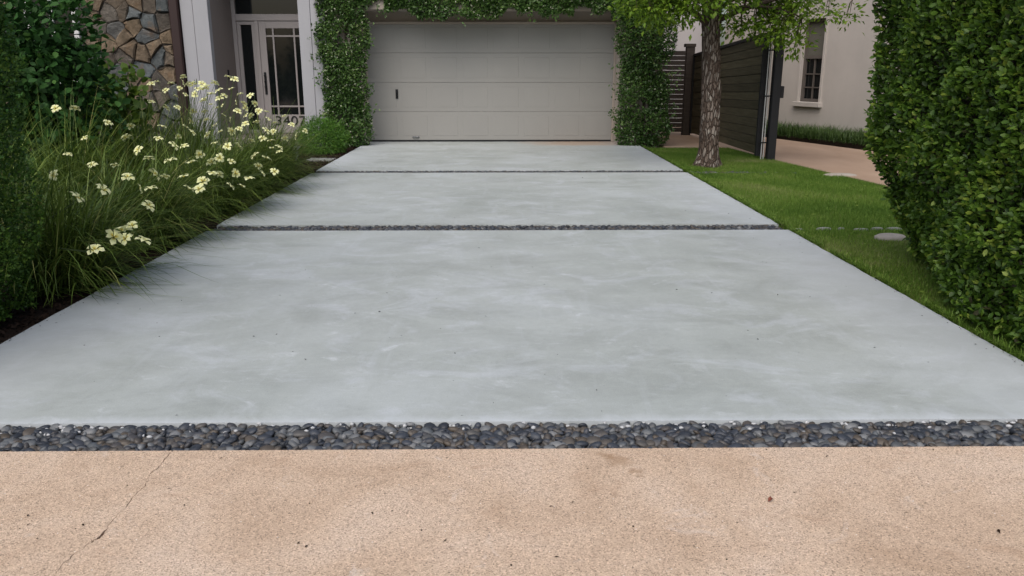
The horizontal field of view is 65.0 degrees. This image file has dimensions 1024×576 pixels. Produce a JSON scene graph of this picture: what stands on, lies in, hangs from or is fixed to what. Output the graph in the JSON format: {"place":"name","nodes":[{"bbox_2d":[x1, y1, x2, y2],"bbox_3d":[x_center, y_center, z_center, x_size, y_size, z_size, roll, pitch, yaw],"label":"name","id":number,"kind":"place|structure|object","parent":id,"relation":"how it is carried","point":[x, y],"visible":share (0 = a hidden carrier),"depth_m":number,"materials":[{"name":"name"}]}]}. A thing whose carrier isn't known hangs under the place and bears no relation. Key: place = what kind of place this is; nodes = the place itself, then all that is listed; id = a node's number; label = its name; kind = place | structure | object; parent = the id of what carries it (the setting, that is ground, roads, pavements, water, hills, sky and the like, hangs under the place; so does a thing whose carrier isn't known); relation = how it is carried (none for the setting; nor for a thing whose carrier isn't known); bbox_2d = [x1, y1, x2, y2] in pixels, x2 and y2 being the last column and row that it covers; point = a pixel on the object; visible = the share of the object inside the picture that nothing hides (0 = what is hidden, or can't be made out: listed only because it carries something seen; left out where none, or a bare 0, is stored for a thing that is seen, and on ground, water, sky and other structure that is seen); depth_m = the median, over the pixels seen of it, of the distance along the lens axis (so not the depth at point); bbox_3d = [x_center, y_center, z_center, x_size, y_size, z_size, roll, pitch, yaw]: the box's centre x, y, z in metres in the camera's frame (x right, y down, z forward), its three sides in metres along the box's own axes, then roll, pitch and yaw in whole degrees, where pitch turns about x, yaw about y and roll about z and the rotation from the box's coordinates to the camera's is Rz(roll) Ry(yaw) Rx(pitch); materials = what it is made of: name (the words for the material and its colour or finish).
{"place":"outdoors","nodes":[
{"label":"outdoors","id":0,"kind":"place"},
{"bbox_2d":[217,172,777,228],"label":"driveway slab","id":1,"kind":"structure","parent":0,"point":[556,199],"depth_m":9.06,"materials":[{"name":"concrete"}]},
{"bbox_2d":[316,141,682,171],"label":"driveway slab","id":2,"kind":"structure","parent":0,"point":[524,156],"depth_m":13.53,"materials":[{"name":"concrete"}]},
{"bbox_2d":[0,147,1015,571],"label":"grit","id":3,"kind":"object","parent":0,"point":[572,245],"visible":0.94,"depth_m":4.58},
{"bbox_2d":[0,230,1023,430],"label":"driveway slab","id":4,"kind":"structure","parent":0,"point":[620,325],"depth_m":4.44,"materials":[{"name":"concrete"}]},
{"bbox_2d":[0,446,1023,575],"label":"pavement","id":5,"kind":"structure","parent":0,"point":[894,511],"depth_m":2.72,"materials":[{"name":"concrete"}]},
{"bbox_2d":[659,127,726,148],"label":"patio","id":6,"kind":"structure","parent":0,"point":[677,139],"depth_m":16.61,"materials":[{"name":"concrete"}]},
{"bbox_2d":[659,44,695,134],"bbox_3d":[3.459,-4.391,18.003,1.175,2.070,0.195,0,15,-1],"label":"slat fence","id":7,"kind":"object","parent":6,"relation":"on","point":[681,99],"visible":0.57,"depth_m":17.93,"materials":[{"name":"brown wood"}]},
{"bbox_2d":[720,8,726,44],"label":"sky","id":8,"kind":"structure","parent":0,"point":[722,39],"materials":[{"name":"white"}]},
{"bbox_2d":[672,127,897,185],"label":"neighbour driveway","id":9,"kind":"structure","parent":0,"point":[836,159],"depth_m":13.71,"materials":[{"name":"concrete"}]},
{"bbox_2d":[643,146,1023,361],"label":"lawn","id":10,"kind":"structure","parent":0,"point":[885,259],"depth_m":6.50,"materials":[{"name":"plant"}]},
{"bbox_2d":[607,0,873,167],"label":"tree","id":11,"kind":"object","parent":10,"relation":"on","point":[711,18],"visible":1,"depth_m":11.81,"materials":[{"name":"green plant"}]},
{"bbox_2d":[760,36,784,159],"bbox_3d":[4.275,-3.055,13.140,0.290,2.060,0.160,0,15,-1],"label":"gate post","id":12,"kind":"object","parent":10,"relation":"on","point":[776,92],"visible":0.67,"depth_m":13.10,"materials":[{"name":"black metal"}]},
{"bbox_2d":[689,33,771,155],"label":"driveway gate","id":13,"kind":"structure","parent":12,"relation":"attached to","point":[743,70],"depth_m":14.43,"materials":[{"name":"brown wood"}]},
{"bbox_2d":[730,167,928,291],"bbox_3d":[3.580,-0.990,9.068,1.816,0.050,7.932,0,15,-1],"label":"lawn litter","id":14,"kind":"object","parent":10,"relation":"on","point":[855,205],"visible":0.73,"depth_m":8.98,"materials":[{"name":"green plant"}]},
{"bbox_2d":[824,173,856,176],"bbox_3d":[4.667,-1.600,11.438,0.484,0.070,0.231,0,15,-1],"label":"flat stone","id":15,"kind":"object","parent":10,"relation":"on","point":[839,174],"visible":0.58,"depth_m":11.37,"materials":[{"name":"beige stone"}]},
{"bbox_2d":[874,233,905,240],"bbox_3d":[3.410,-0.446,7.237,0.284,0.090,0.200,0,15,-1],"label":"flat stone","id":16,"kind":"object","parent":10,"relation":"on","point":[890,236],"visible":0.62,"depth_m":7.17,"materials":[{"name":"grey stone"}]},
{"bbox_2d":[863,0,1023,348],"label":"hedge","id":17,"kind":"object","parent":10,"relation":"on","point":[951,108],"visible":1,"depth_m":4.95,"materials":[{"name":"green plant"}]},
{"label":"ground","id":18,"kind":"structure","parent":0,"visible":0},
{"bbox_2d":[0,146,356,343],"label":"flower bed","id":19,"kind":"object","parent":18,"relation":"on","point":[38,313],"depth_m":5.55,"materials":[{"name":"soil"}]},
{"bbox_2d":[0,0,49,321],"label":"hedge","id":20,"kind":"object","parent":19,"relation":"on","point":[7,236],"visible":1,"depth_m":4.78,"materials":[{"name":"green plant"}]},
{"bbox_2d":[0,92,119,241],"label":"iris","id":21,"kind":"object","parent":19,"relation":"on","point":[36,173],"visible":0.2,"depth_m":7.08,"materials":[{"name":"green plant"}]},
{"bbox_2d":[5,17,115,151],"bbox_3d":[-6.710,-2.869,11.967,1.605,2.227,1.360,7,17,24],"label":"shrub","id":22,"kind":"object","parent":19,"relation":"on","point":[97,61],"visible":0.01,"depth_m":11.82,"materials":[{"name":"green plant"}]},
{"bbox_2d":[0,0,131,194],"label":"shrub","id":23,"kind":"object","parent":19,"relation":"on","point":[51,91],"visible":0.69,"depth_m":9.14,"materials":[{"name":"green plant"}]},
{"bbox_2d":[4,82,179,214],"bbox_3d":[-4.742,-1.522,8.527,2.858,1.419,2.831,0,15,-1],"label":"iris","id":24,"kind":"object","parent":19,"relation":"on","point":[77,156],"visible":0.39,"depth_m":8.39,"materials":[{"name":"green plant"}]},
{"bbox_2d":[0,129,237,310],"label":"iris","id":25,"kind":"object","parent":19,"relation":"on","point":[75,253],"visible":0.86,"depth_m":5.39,"materials":[{"name":"green plant"}]},
{"bbox_2d":[87,59,153,153],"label":"shrub","id":26,"kind":"object","parent":19,"relation":"on","point":[134,104],"visible":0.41,"depth_m":10.81,"materials":[{"name":"green plant"}]},
{"bbox_2d":[53,81,217,190],"bbox_3d":[-4.833,-1.961,10.080,2.738,1.446,3.137,0,15,-1],"label":"iris","id":27,"kind":"object","parent":19,"relation":"on","point":[133,146],"visible":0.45,"depth_m":9.93,"materials":[{"name":"green plant"}]},
{"bbox_2d":[2,118,282,260],"bbox_3d":[-3.233,-0.926,6.864,2.577,1.149,2.388,-12,20,-38],"label":"iris","id":28,"kind":"object","parent":19,"relation":"on","point":[161,204],"visible":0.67,"depth_m":6.78,"materials":[{"name":"green plant"}]},
{"bbox_2d":[116,74,253,175],"bbox_3d":[-4.606,-2.358,11.600,2.849,1.409,2.617,-11,19,-35],"label":"iris","id":29,"kind":"object","parent":19,"relation":"on","point":[178,107],"visible":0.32,"depth_m":11.48,"materials":[{"name":"green plant"}]},
{"bbox_2d":[114,79,317,223],"bbox_3d":[-3.175,-1.473,8.398,2.447,1.394,2.518,0,15,-1],"label":"iris","id":30,"kind":"object","parent":19,"relation":"on","point":[234,191],"visible":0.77,"depth_m":8.23,"materials":[{"name":"green plant"}]},
{"bbox_2d":[166,75,331,201],"bbox_3d":[-3.179,-1.849,9.723,2.386,1.419,2.430,15,21,43],"label":"iris","id":31,"kind":"object","parent":19,"relation":"on","point":[277,156],"visible":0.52,"depth_m":9.62,"materials":[{"name":"green plant"}]},
{"bbox_2d":[205,102,354,180],"bbox_3d":[-3.285,-2.069,11.066,2.315,1.136,2.667,0,15,-1],"label":"iris","id":32,"kind":"object","parent":19,"relation":"on","point":[290,144],"visible":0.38,"depth_m":11.01,"materials":[{"name":"green plant"}]},
{"bbox_2d":[307,158,335,161],"bbox_3d":[-3.191,-2.136,13.438,0.431,0.048,0.310,1,15,3],"label":"stepping stone","id":33,"kind":"object","parent":19,"relation":"on","point":[328,160],"visible":0.54,"depth_m":13.34,"materials":[{"name":"concrete"}]},
{"bbox_2d":[294,114,351,154],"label":"shrub","id":34,"kind":"object","parent":19,"relation":"on","point":[325,136],"visible":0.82,"depth_m":14.37,"materials":[{"name":"green plant"}]},
{"bbox_2d":[3,0,663,147],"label":"house","id":35,"kind":"structure","parent":18,"relation":"on","point":[510,75],"depth_m":16.04,"materials":[{"name":"paint"}]},
{"bbox_2d":[24,0,80,83],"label":"window","id":36,"kind":"structure","parent":35,"relation":"in","point":[75,32],"depth_m":15.13,"materials":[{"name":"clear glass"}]},
{"bbox_2d":[258,21,304,132],"bbox_3d":[-4.681,-4.350,16.645,0.979,2.248,0.148,0,15,-1],"label":"front door","id":37,"kind":"structure","parent":35,"relation":"in","point":[279,40],"depth_m":16.65,"materials":[{"name":"paint"}]},
{"bbox_2d":[307,0,379,147],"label":"climbing vine","id":38,"kind":"object","parent":35,"relation":"attached to","point":[335,63],"visible":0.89,"depth_m":15.16,"materials":[{"name":"green plant"}]},
{"bbox_2d":[366,24,613,52],"bbox_3d":[-0.427,-4.959,15.936,4.930,0.567,0.053,0,15,-1],"label":"garage door section","id":39,"kind":"structure","parent":35,"relation":"in","point":[389,38],"depth_m":15.92,"materials":[{"name":"paint"}]},
{"bbox_2d":[368,82,612,110],"bbox_3d":[-0.427,-3.860,16.237,4.930,0.567,0.053,0,15,-1],"label":"garage door section","id":40,"kind":"structure","parent":35,"relation":"in","point":[519,96],"depth_m":16.21,"materials":[{"name":"paint"}]},
{"bbox_2d":[367,53,613,81],"bbox_3d":[-0.427,-4.410,16.086,4.930,0.567,0.053,0,15,-1],"label":"garage door section","id":41,"kind":"structure","parent":35,"relation":"in","point":[382,67],"depth_m":16.06,"materials":[{"name":"paint"}]},
{"bbox_2d":[370,111,611,139],"bbox_3d":[-0.427,-3.310,16.387,4.930,0.567,0.053,0,15,-1],"label":"garage door section","id":42,"kind":"structure","parent":35,"relation":"in","point":[396,125],"depth_m":16.36,"materials":[{"name":"paint"}]},
{"bbox_2d":[356,0,627,26],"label":"climbing vine","id":43,"kind":"object","parent":35,"relation":"attached to","point":[523,7],"visible":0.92,"depth_m":15.00,"materials":[{"name":"green plant"}]},
{"bbox_2d":[608,0,684,147],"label":"climbing vine","id":44,"kind":"object","parent":35,"relation":"attached to","point":[646,70],"visible":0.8,"depth_m":15.28,"materials":[{"name":"green plant"}]},
{"bbox_2d":[211,224,783,230],"bbox_3d":[-0.126,-0.507,7.607,5.400,0.144,0.305,0,15,-1],"label":"pebble strip","id":45,"kind":"object","parent":18,"relation":"on","point":[499,227],"visible":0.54,"depth_m":7.60,"materials":[{"name":"grey gravel"}]},
{"bbox_2d":[315,170,682,172],"bbox_3d":[-0.176,-1.632,11.716,5.406,0.144,0.289,0,15,-1],"label":"pebble strip","id":46,"kind":"object","parent":18,"relation":"on","point":[490,171],"visible":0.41,"depth_m":11.72,"materials":[{"name":"grey gravel"}]},
{"bbox_2d":[0,419,1023,451],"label":"pebble strip","id":47,"kind":"object","parent":18,"relation":"on","point":[429,435],"visible":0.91,"depth_m":3.29,"materials":[{"name":"gravel"}]},
{"bbox_2d":[663,0,910,132],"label":"neighbour house","id":48,"kind":"structure","parent":18,"relation":"on","point":[828,80],"depth_m":17.87,"materials":[{"name":"paint"}]},
{"bbox_2d":[792,15,828,107],"bbox_3d":[6.862,-5.150,18.294,0.245,2.000,0.884,-6,16,-21],"label":"window","id":49,"kind":"structure","parent":48,"relation":"in","point":[813,69],"depth_m":18.38,"materials":[{"name":"white wood"}]},
{"bbox_2d":[765,134,871,150],"bbox_3d":[7.253,-2.914,16.447,0.970,0.142,11.500,-6,16,-21],"label":"border bed","id":50,"kind":"object","parent":18,"relation":"on","point":[828,142],"visible":0.11,"depth_m":16.88,"materials":[{"name":"soil"}]},
{"bbox_2d":[764,116,898,145],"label":"border grass","id":51,"kind":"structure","parent":50,"relation":"on","point":[833,134],"depth_m":17.20,"materials":[{"name":"green plant"}]}
]}

